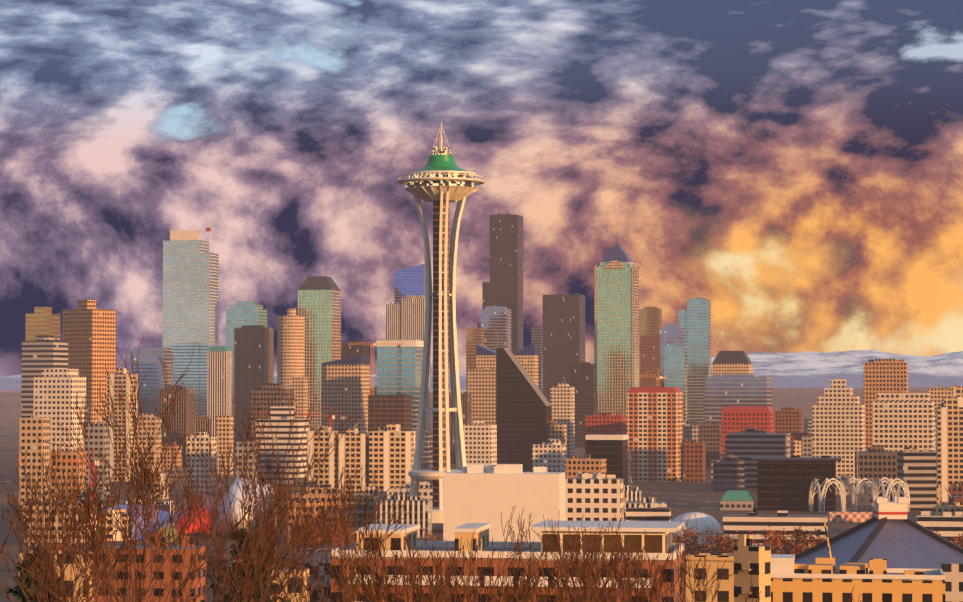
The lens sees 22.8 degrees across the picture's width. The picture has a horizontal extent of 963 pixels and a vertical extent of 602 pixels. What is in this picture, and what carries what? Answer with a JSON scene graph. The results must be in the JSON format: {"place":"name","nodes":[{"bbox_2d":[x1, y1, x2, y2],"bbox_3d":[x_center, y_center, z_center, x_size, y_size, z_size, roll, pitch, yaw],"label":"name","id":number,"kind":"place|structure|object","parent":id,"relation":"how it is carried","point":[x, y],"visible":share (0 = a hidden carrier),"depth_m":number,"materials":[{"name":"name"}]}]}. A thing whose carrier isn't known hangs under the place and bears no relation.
{"place":"outdoors","nodes":[
{"label":"outdoors","id":0,"kind":"place"},
{"bbox_2d":[0,387,947,601],"bbox_3d":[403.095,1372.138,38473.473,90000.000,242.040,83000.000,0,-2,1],"label":"ground","id":1,"kind":"structure","parent":0,"point":[680,498],"depth_m":1481.35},
{"bbox_2d":[19,401,49,512],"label":"building","id":2,"kind":"structure","parent":1,"relation":"on","point":[31,429],"depth_m":1245.59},
{"bbox_2d":[6,546,67,601],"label":"conifer","id":3,"kind":"object","parent":1,"relation":"on","point":[19,593],"visible":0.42,"depth_m":119.35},
{"bbox_2d":[25,307,59,340],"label":"building","id":4,"kind":"structure","parent":1,"relation":"on","point":[42,321],"depth_m":2095.90,"materials":[{"name":"gold glass"}]},
{"bbox_2d":[21,335,67,417],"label":"building","id":5,"kind":"structure","parent":1,"relation":"on","point":[40,353],"depth_m":1744.80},
{"bbox_2d":[19,551,92,601],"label":"cream building","id":6,"kind":"structure","parent":1,"relation":"on","point":[67,572],"depth_m":207.54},
{"bbox_2d":[33,365,85,450],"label":"building","id":7,"kind":"structure","parent":1,"relation":"on","point":[54,389],"depth_m":1491.74,"materials":[{"name":"concrete"}]},
{"bbox_2d":[25,479,97,546],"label":"building","id":8,"kind":"structure","parent":1,"relation":"on","point":[56,521],"depth_m":990.12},
{"bbox_2d":[49,446,85,500],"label":"building","id":9,"kind":"structure","parent":1,"relation":"on","point":[70,456],"depth_m":1194.37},
{"bbox_2d":[63,300,115,423],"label":"building","id":10,"kind":"structure","parent":1,"relation":"on","point":[89,332],"depth_m":1940.53,"materials":[{"name":"concrete"}]},
{"bbox_2d":[83,405,109,493],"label":"building","id":11,"kind":"structure","parent":1,"relation":"on","point":[99,435],"depth_m":1395.33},
{"bbox_2d":[0,336,215,601],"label":"bare tree","id":12,"kind":"object","parent":1,"relation":"on","point":[145,472],"visible":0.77,"depth_m":95.56,"materials":[{"name":"brown plant"}]},
{"bbox_2d":[107,358,137,481],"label":"building","id":13,"kind":"structure","parent":1,"relation":"on","point":[123,382],"depth_m":1694.22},
{"bbox_2d":[80,487,205,601],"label":"apartment building","id":14,"kind":"structure","parent":1,"relation":"on","point":[164,574],"depth_m":414.81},
{"bbox_2d":[133,414,161,472],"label":"building","id":15,"kind":"structure","parent":1,"relation":"on","point":[147,419],"depth_m":1644.23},
{"bbox_2d":[12,425,288,601],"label":"bare tree","id":16,"kind":"object","parent":1,"relation":"on","point":[186,580],"visible":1,"depth_m":70.91,"materials":[{"name":"brown plant"}]},
{"bbox_2d":[131,344,173,417],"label":"building","id":17,"kind":"structure","parent":1,"relation":"on","point":[153,382],"depth_m":2438.70,"materials":[{"name":"blue glass"}]},
{"bbox_2d":[161,442,181,471],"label":"building","id":18,"kind":"structure","parent":1,"relation":"on","point":[168,457],"depth_m":1893.79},
{"bbox_2d":[159,385,194,467],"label":"building","id":19,"kind":"structure","parent":1,"relation":"on","point":[183,419],"depth_m":1991.04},
{"bbox_2d":[103,478,276,541],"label":"museum building","id":20,"kind":"structure","parent":1,"relation":"on","point":[238,496],"depth_m":1037.12,"materials":[{"name":"silver metal"}]},
{"bbox_2d":[163,228,218,416],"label":"skyscraper","id":21,"kind":"structure","parent":1,"relation":"on","point":[190,289],"depth_m":3037.56,"materials":[{"name":"glass"}]},
{"bbox_2d":[0,377,394,601],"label":"bare tree","id":22,"kind":"object","parent":1,"relation":"on","point":[96,537],"visible":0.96,"depth_m":84.46,"materials":[{"name":"brown plant"}]},
{"bbox_2d":[186,432,216,493],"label":"building","id":23,"kind":"structure","parent":1,"relation":"on","point":[197,466],"depth_m":1493.62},
{"bbox_2d":[56,419,353,601],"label":"bare tree","id":24,"kind":"object","parent":1,"relation":"on","point":[286,527],"visible":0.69,"depth_m":99.56,"materials":[{"name":"brown plant"}]},
{"bbox_2d":[207,346,231,436],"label":"building","id":25,"kind":"structure","parent":1,"relation":"on","point":[219,389],"depth_m":2344.31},
{"bbox_2d":[217,415,233,475],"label":"building","id":26,"kind":"structure","parent":1,"relation":"on","point":[225,432],"depth_m":1795.63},
{"bbox_2d":[193,528,295,601],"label":"conifer","id":27,"kind":"object","parent":1,"relation":"on","point":[240,572],"visible":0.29,"depth_m":139.33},
{"bbox_2d":[225,301,266,414],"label":"building","id":28,"kind":"structure","parent":1,"relation":"on","point":[239,314],"depth_m":2840.26,"materials":[{"name":"teal glass"}]},
{"bbox_2d":[236,442,256,482],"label":"building","id":29,"kind":"structure","parent":1,"relation":"on","point":[240,449],"depth_m":1345.20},
{"bbox_2d":[233,325,273,451],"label":"building","id":30,"kind":"structure","parent":1,"relation":"on","point":[253,353],"depth_m":2487.82,"materials":[{"name":"concrete"}]},
{"bbox_2d":[251,383,293,441],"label":"building","id":31,"kind":"structure","parent":1,"relation":"on","point":[266,390],"depth_m":1691.50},
{"bbox_2d":[255,400,308,483],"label":"building","id":32,"kind":"structure","parent":1,"relation":"on","point":[280,415],"depth_m":1488.91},
{"bbox_2d":[171,459,409,601],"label":"bare tree","id":33,"kind":"object","parent":1,"relation":"on","point":[354,562],"visible":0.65,"depth_m":110.45,"materials":[{"name":"brown plant"}]},
{"bbox_2d":[277,309,304,388],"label":"skyscraper","id":34,"kind":"structure","parent":1,"relation":"on","point":[290,343],"depth_m":2440.01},
{"bbox_2d":[290,375,307,418],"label":"building","id":35,"kind":"structure","parent":1,"relation":"on","point":[299,385],"depth_m":2294.38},
{"bbox_2d":[290,548,333,601],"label":"white building","id":36,"kind":"structure","parent":1,"relation":"on","point":[310,567],"depth_m":296.84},
{"bbox_2d":[288,469,340,509],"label":"building","id":37,"kind":"structure","parent":1,"relation":"on","point":[320,492],"depth_m":1027.46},
{"bbox_2d":[298,276,340,430],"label":"skyscraper","id":38,"kind":"structure","parent":1,"relation":"on","point":[319,303],"depth_m":2935.12,"materials":[{"name":"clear glass"}]},
{"bbox_2d":[307,426,337,487],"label":"building","id":39,"kind":"structure","parent":1,"relation":"on","point":[330,463],"depth_m":1392.49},
{"bbox_2d":[322,356,369,433],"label":"building","id":40,"kind":"structure","parent":1,"relation":"on","point":[346,387],"depth_m":2036.66,"materials":[{"name":"concrete"}]},
{"bbox_2d":[338,420,368,493],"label":"building","id":41,"kind":"structure","parent":1,"relation":"on","point":[353,444],"depth_m":1392.21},
{"bbox_2d":[341,341,368,358],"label":"building","id":42,"kind":"structure","parent":1,"relation":"on","point":[351,349],"depth_m":2741.96,"materials":[{"name":"brown concrete"}]},
{"bbox_2d":[346,491,383,535],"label":"building","id":43,"kind":"structure","parent":1,"relation":"on","point":[371,504],"depth_m":1064.63,"materials":[{"name":"grey glass"}]},
{"bbox_2d":[368,384,410,432],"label":"building","id":44,"kind":"structure","parent":1,"relation":"on","point":[383,410],"depth_m":1789.01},
{"bbox_2d":[298,517,484,601],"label":"bare tree","id":45,"kind":"object","parent":1,"relation":"on","point":[378,596],"visible":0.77,"depth_m":118.98,"materials":[{"name":"brown plant"}]},
{"bbox_2d":[369,424,415,498],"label":"building","id":46,"kind":"structure","parent":1,"relation":"on","point":[391,450],"depth_m":1388.42,"materials":[{"name":"concrete"}]},
{"bbox_2d":[386,298,400,338],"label":"building","id":47,"kind":"structure","parent":1,"relation":"on","point":[393,321],"depth_m":2746.17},
{"bbox_2d":[376,339,423,429],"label":"building","id":48,"kind":"structure","parent":1,"relation":"on","point":[401,366],"depth_m":1937.57,"materials":[{"name":"teal glass"}]},
{"bbox_2d":[376,479,431,537],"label":"building","id":49,"kind":"structure","parent":1,"relation":"on","point":[419,509],"depth_m":1051.19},
{"bbox_2d":[394,264,425,303],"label":"blue building","id":50,"kind":"structure","parent":1,"relation":"on","point":[410,281],"depth_m":3088.90,"materials":[{"name":"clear glass"}]},
{"bbox_2d":[390,466,432,505],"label":"building","id":51,"kind":"structure","parent":1,"relation":"on","point":[425,491],"depth_m":1169.50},
{"bbox_2d":[401,295,429,433],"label":"building","id":52,"kind":"structure","parent":1,"relation":"on","point":[412,316],"depth_m":2741.63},
{"bbox_2d":[411,430,432,469],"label":"building","id":53,"kind":"structure","parent":1,"relation":"on","point":[427,459],"depth_m":1804.37,"materials":[{"name":"grey glass"}]},
{"bbox_2d":[397,124,484,522],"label":"observation tower","id":54,"kind":"structure","parent":1,"relation":"on","point":[441,180],"depth_m":1097.71,"materials":[{"name":"white metal"}]},
{"bbox_2d":[367,537,514,601],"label":"bare tree","id":55,"kind":"object","parent":1,"relation":"on","point":[445,587],"visible":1,"depth_m":99.84,"materials":[{"name":"brown plant"}]},
{"bbox_2d":[449,392,471,463],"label":"building","id":56,"kind":"structure","parent":1,"relation":"on","point":[466,402],"depth_m":2090.70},
{"bbox_2d":[466,326,483,391],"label":"skyscraper","id":57,"kind":"structure","parent":1,"relation":"on","point":[474,337],"depth_m":2943.50,"materials":[{"name":"gold glass"}]},
{"bbox_2d":[463,420,496,464],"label":"building","id":58,"kind":"structure","parent":1,"relation":"on","point":[480,438],"depth_m":1688.68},
{"bbox_2d":[467,367,495,423],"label":"building","id":59,"kind":"structure","parent":1,"relation":"on","point":[481,386],"depth_m":2187.51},
{"bbox_2d":[476,345,495,369],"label":"office building","id":60,"kind":"structure","parent":1,"relation":"on","point":[485,357],"depth_m":2291.54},
{"bbox_2d":[14,500,962,601],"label":"park trees","id":61,"kind":"object","parent":1,"relation":"on","point":[773,540],"visible":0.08,"depth_m":880.61,"materials":[{"name":"plant"}]},
{"bbox_2d":[481,306,510,351],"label":"skyscraper","id":62,"kind":"structure","parent":1,"relation":"on","point":[496,323],"depth_m":2988.22,"materials":[{"name":"grey glass"}]},
{"bbox_2d":[478,209,522,353],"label":"skyscraper","id":63,"kind":"structure","parent":1,"relation":"on","point":[503,286],"depth_m":3387.05,"materials":[{"name":"black glass"}]},
{"bbox_2d":[443,464,564,541],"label":"building","id":64,"kind":"structure","parent":1,"relation":"on","point":[481,493],"depth_m":612.10,"materials":[{"name":"concrete"}]},
{"bbox_2d":[331,520,683,601],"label":"brown building","id":65,"kind":"structure","parent":1,"relation":"on","point":[659,538],"depth_m":256.38,"materials":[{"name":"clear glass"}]},
{"bbox_2d":[496,348,551,471],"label":"skyscraper","id":66,"kind":"structure","parent":1,"relation":"on","point":[523,412],"depth_m":1889.07,"materials":[{"name":"black glass"}]},
{"bbox_2d":[513,343,537,386],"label":"office building","id":67,"kind":"structure","parent":1,"relation":"on","point":[527,358],"depth_m":2339.38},
{"bbox_2d":[450,507,616,601],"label":"bare tree","id":68,"kind":"object","parent":1,"relation":"on","point":[509,565],"visible":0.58,"depth_m":131.74,"materials":[{"name":"brown plant"}]},
{"bbox_2d":[531,325,542,393],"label":"building","id":69,"kind":"structure","parent":1,"relation":"on","point":[536,334],"depth_m":3492.76,"materials":[{"name":"brown glass"}]},
{"bbox_2d":[415,511,667,601],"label":"bare tree","id":70,"kind":"object","parent":1,"relation":"on","point":[612,563],"visible":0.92,"depth_m":118.90,"materials":[{"name":"brown plant"}]},
{"bbox_2d":[532,439,566,471],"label":"building","id":71,"kind":"structure","parent":1,"relation":"on","point":[551,455],"depth_m":1589.16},
{"bbox_2d":[550,377,574,458],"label":"building","id":72,"kind":"structure","parent":1,"relation":"on","point":[562,396],"depth_m":2040.46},
{"bbox_2d":[543,291,584,402],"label":"dark building","id":73,"kind":"structure","parent":1,"relation":"on","point":[563,332],"depth_m":3280.05,"materials":[{"name":"brown glass"}]},
{"bbox_2d":[528,543,632,601],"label":"bare tree","id":74,"kind":"object","parent":1,"relation":"on","point":[589,582],"visible":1,"depth_m":102.23,"materials":[{"name":"brown plant"}]},
{"bbox_2d":[570,362,596,447],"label":"building","id":75,"kind":"structure","parent":1,"relation":"on","point":[583,378],"depth_m":2686.08,"materials":[{"name":"brown glass"}]},
{"bbox_2d":[565,455,606,478],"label":"tan building","id":76,"kind":"structure","parent":1,"relation":"on","point":[574,465],"depth_m":1439.08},
{"bbox_2d":[565,472,622,520],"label":"white building","id":77,"kind":"structure","parent":1,"relation":"on","point":[593,497],"depth_m":813.12,"materials":[{"name":"concrete"}]},
{"bbox_2d":[585,413,626,457],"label":"office building","id":78,"kind":"structure","parent":1,"relation":"on","point":[605,424],"depth_m":1985.10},
{"bbox_2d":[586,434,627,489],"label":"office building","id":79,"kind":"structure","parent":1,"relation":"on","point":[612,450],"depth_m":1487.72,"materials":[{"name":"black glass"}]},
{"bbox_2d":[498,543,723,601],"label":"bare tree","id":80,"kind":"object","parent":1,"relation":"on","point":[653,586],"visible":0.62,"depth_m":151.93,"materials":[{"name":"brown plant"}]},
{"bbox_2d":[594,240,638,414],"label":"building","id":81,"kind":"structure","parent":1,"relation":"on","point":[616,316],"depth_m":3078.08,"materials":[{"name":"green glass"}]},
{"bbox_2d":[626,503,670,520],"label":"building","id":82,"kind":"structure","parent":1,"relation":"on","point":[659,512],"depth_m":1032.94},
{"bbox_2d":[640,334,659,386],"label":"building","id":83,"kind":"structure","parent":1,"relation":"on","point":[649,353],"depth_m":2887.64,"materials":[{"name":"brown brick"}]},
{"bbox_2d":[639,307,661,386],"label":"building","id":84,"kind":"structure","parent":1,"relation":"on","point":[650,320],"depth_m":3288.43,"materials":[{"name":"gold glass"}]},
{"bbox_2d":[627,387,682,481],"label":"building","id":85,"kind":"structure","parent":1,"relation":"on","point":[655,428],"depth_m":1682.85,"materials":[{"name":"concrete"}]},
{"bbox_2d":[538,519,772,601],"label":"bare tree","id":86,"kind":"object","parent":1,"relation":"on","point":[663,567],"visible":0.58,"depth_m":144.17,"materials":[{"name":"brown plant"}]},
{"bbox_2d":[660,324,684,386],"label":"building","id":87,"kind":"structure","parent":1,"relation":"on","point":[671,334],"depth_m":2689.53,"materials":[{"name":"grey glass"}]},
{"bbox_2d":[664,344,686,420],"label":"building","id":88,"kind":"structure","parent":1,"relation":"on","point":[675,364],"depth_m":2488.93,"materials":[{"name":"teal glass"}]},
{"bbox_2d":[684,433,705,481],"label":"building","id":89,"kind":"structure","parent":1,"relation":"on","point":[694,461],"depth_m":1690.14,"materials":[{"name":"brown brick"}]},
{"bbox_2d":[672,512,721,543],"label":"white dome","id":90,"kind":"structure","parent":1,"relation":"on","point":[701,521],"depth_m":1007.86,"materials":[{"name":"grey metal"}]},
{"bbox_2d":[687,297,710,423],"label":"building","id":91,"kind":"structure","parent":1,"relation":"on","point":[698,340],"depth_m":2936.88,"materials":[{"name":"teal glass"}]},
{"bbox_2d":[689,422,721,467],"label":"building","id":92,"kind":"structure","parent":1,"relation":"on","point":[710,435],"depth_m":1983.20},
{"bbox_2d":[686,553,733,601],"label":"cream building","id":93,"kind":"structure","parent":1,"relation":"on","point":[725,592],"depth_m":311.37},
{"bbox_2d":[711,454,744,490],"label":"building","id":94,"kind":"structure","parent":1,"relation":"on","point":[727,472],"depth_m":1532.91,"materials":[{"name":"grey glass"}]},
{"bbox_2d":[712,351,751,376],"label":"building","id":95,"kind":"structure","parent":1,"relation":"on","point":[731,362],"depth_m":2582.86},
{"bbox_2d":[720,490,754,509],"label":"building","id":96,"kind":"structure","parent":1,"relation":"on","point":[737,500],"depth_m":1289.03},
{"bbox_2d":[705,374,771,423],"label":"building","id":97,"kind":"structure","parent":1,"relation":"on","point":[737,390],"depth_m":2175.99,"materials":[{"name":"grey glass"}]},
{"bbox_2d":[721,406,773,459],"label":"red building","id":98,"kind":"structure","parent":1,"relation":"on","point":[736,419],"depth_m":1882.02,"materials":[{"name":"brick"}]},
{"bbox_2d":[734,534,770,601],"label":"apartment building","id":99,"kind":"structure","parent":1,"relation":"on","point":[750,559],"depth_m":297.32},
{"bbox_2d":[726,428,790,487],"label":"building","id":100,"kind":"structure","parent":1,"relation":"on","point":[747,445],"depth_m":1580.86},
{"bbox_2d":[723,511,827,546],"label":"building","id":101,"kind":"structure","parent":1,"relation":"on","point":[746,524],"depth_m":990.25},
{"bbox_2d":[775,404,802,432],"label":"building","id":102,"kind":"structure","parent":1,"relation":"on","point":[788,419],"depth_m":2086.52,"materials":[{"name":"brown brick"}]},
{"bbox_2d":[751,455,840,510],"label":"office building","id":103,"kind":"structure","parent":1,"relation":"on","point":[783,483],"depth_m":1283.42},
{"bbox_2d":[809,477,845,511],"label":"arches","id":104,"kind":"structure","parent":1,"relation":"on","point":[821,495],"depth_m":1270.01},
{"bbox_2d":[812,379,864,476],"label":"building","id":105,"kind":"structure","parent":1,"relation":"on","point":[838,420],"depth_m":1682.62,"materials":[{"name":"concrete"}]},
{"bbox_2d":[828,512,873,521],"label":"checkered wall","id":106,"kind":"structure","parent":1,"relation":"on","point":[848,516],"depth_m":1171.71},
{"bbox_2d":[771,519,944,601],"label":"long building","id":107,"kind":"structure","parent":1,"relation":"on","point":[822,579],"depth_m":328.02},
{"bbox_2d":[840,477,876,509],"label":"arches","id":108,"kind":"structure","parent":1,"relation":"on","point":[853,495],"depth_m":1293.31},
{"bbox_2d":[857,445,896,504],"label":"building","id":109,"kind":"structure","parent":1,"relation":"on","point":[876,462],"depth_m":1350.10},
{"bbox_2d":[794,497,962,568],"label":"pyramid-roofed arena","id":110,"kind":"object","parent":1,"relation":"on","point":[893,534],"visible":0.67,"depth_m":746.55},
{"bbox_2d":[864,356,907,450],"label":"building","id":111,"kind":"structure","parent":1,"relation":"on","point":[885,375],"depth_m":1933.64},
{"bbox_2d":[872,477,909,511],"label":"arches","id":112,"kind":"structure","parent":1,"relation":"on","point":[891,481],"depth_m":1272.63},
{"bbox_2d":[872,381,934,451],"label":"building","id":113,"kind":"structure","parent":1,"relation":"on","point":[901,421],"depth_m":1481.74,"materials":[{"name":"concrete"}]},
{"bbox_2d":[897,447,936,510],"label":"building","id":114,"kind":"structure","parent":1,"relation":"on","point":[916,471],"depth_m":1284.71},
{"bbox_2d":[916,485,962,541],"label":"building","id":115,"kind":"structure","parent":1,"relation":"on","point":[947,524],"depth_m":892.29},
{"bbox_2d":[928,385,956,421],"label":"building","id":116,"kind":"structure","parent":1,"relation":"on","point":[938,394],"depth_m":2083.86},
{"bbox_2d":[936,387,962,501],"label":"building","id":117,"kind":"structure","parent":1,"relation":"on","point":[949,435],"depth_m":1383.81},
{"bbox_2d":[940,561,962,601],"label":"white building","id":118,"kind":"structure","parent":1,"relation":"on","point":[953,571],"depth_m":355.94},
{"bbox_2d":[0,350,962,389],"bbox_3d":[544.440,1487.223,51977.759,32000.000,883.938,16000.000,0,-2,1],"label":"mountains","id":119,"kind":"structure","parent":0,"point":[809,369],"depth_m":46267.85,"materials":[{"name":"snow"}]},
{"bbox_2d":[0,0,962,391],"label":"sky","id":120,"kind":"structure","parent":0,"point":[794,168],"materials":[{"name":"purple"}]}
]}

